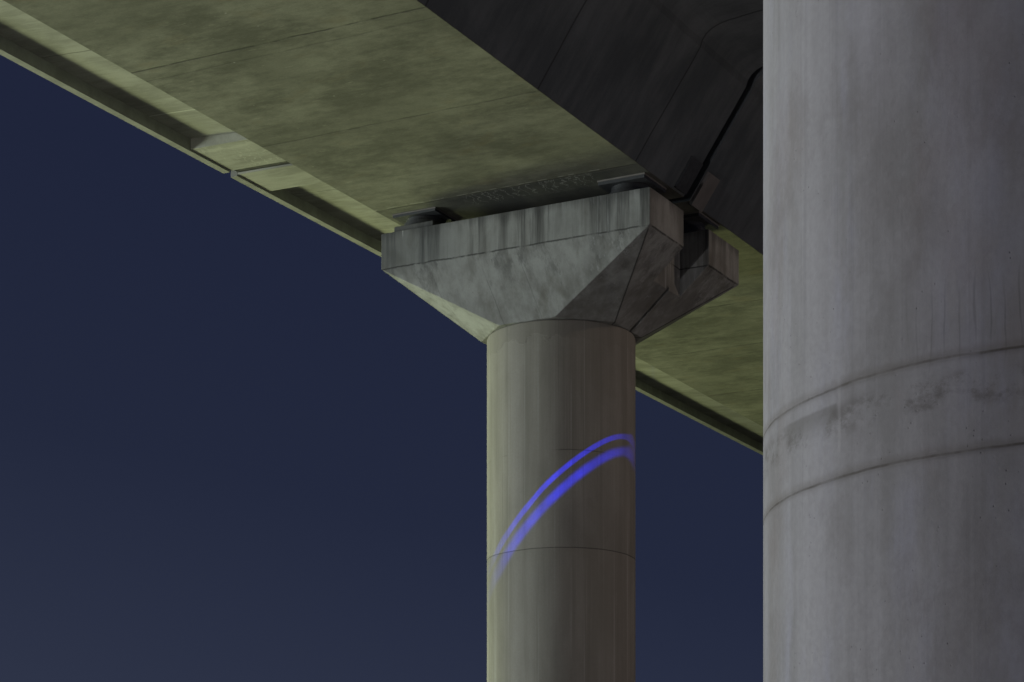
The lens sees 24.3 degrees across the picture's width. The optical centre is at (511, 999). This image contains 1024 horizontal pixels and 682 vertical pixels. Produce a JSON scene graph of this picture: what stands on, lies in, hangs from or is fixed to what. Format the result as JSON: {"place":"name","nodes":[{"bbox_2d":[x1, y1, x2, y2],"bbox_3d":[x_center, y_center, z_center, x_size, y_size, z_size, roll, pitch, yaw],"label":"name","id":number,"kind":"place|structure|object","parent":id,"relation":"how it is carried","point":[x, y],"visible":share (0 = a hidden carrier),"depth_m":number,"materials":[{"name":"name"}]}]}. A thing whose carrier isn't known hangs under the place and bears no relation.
{"place":"outdoors","nodes":[
{"label":"outdoors","id":0,"kind":"place"},
{"bbox_2d":[0,55,762,681],"label":"sky","id":1,"kind":"structure","parent":0,"point":[235,446],"materials":[{"name":"blue"}]},
{"bbox_2d":[381,187,738,681],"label":"bridge pier","id":2,"kind":"structure","parent":0,"point":[561,310],"depth_m":31.09,"materials":[{"name":"concrete"}]},
{"bbox_2d":[392,207,458,224],"bbox_3d":[-1.151,-10.398,31.936,0.670,0.203,0.680,0,0,28],"label":"bridge bearing","id":3,"kind":"object","parent":2,"relation":"on","point":[437,215],"visible":0.41,"depth_m":31.68,"materials":[{"name":"concrete"}]},
{"bbox_2d":[597,172,666,193],"bbox_3d":[1.547,-10.365,30.621,0.670,0.268,0.680,0,0,28],"label":"bridge bearing","id":4,"kind":"object","parent":2,"relation":"on","point":[628,182],"visible":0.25,"depth_m":30.37,"materials":[{"name":"concrete"}]},
{"bbox_2d":[0,0,762,225],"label":"bridge deck","id":5,"kind":"structure","parent":4,"relation":"on","point":[459,109],"depth_m":28.39,"materials":[{"name":"concrete"}]},
{"bbox_2d":[683,211,718,232],"bbox_3d":[2.356,-10.365,32.094,0.670,0.268,0.680,0,0,28],"label":"bridge bearing","id":6,"kind":"object","parent":2,"relation":"on","point":[696,221],"visible":0.27,"depth_m":31.82,"materials":[{"name":"rubber"}]},
{"bbox_2d":[231,66,762,454],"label":"bridge deck","id":7,"kind":"structure","parent":6,"relation":"on","point":[703,365],"depth_m":36.59,"materials":[{"name":"concrete"}]},
{"bbox_2d":[763,0,1023,681],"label":"bridge pier","id":8,"kind":"structure","parent":0,"point":[893,340],"depth_m":6.03,"materials":[{"name":"concrete"}]}
]}

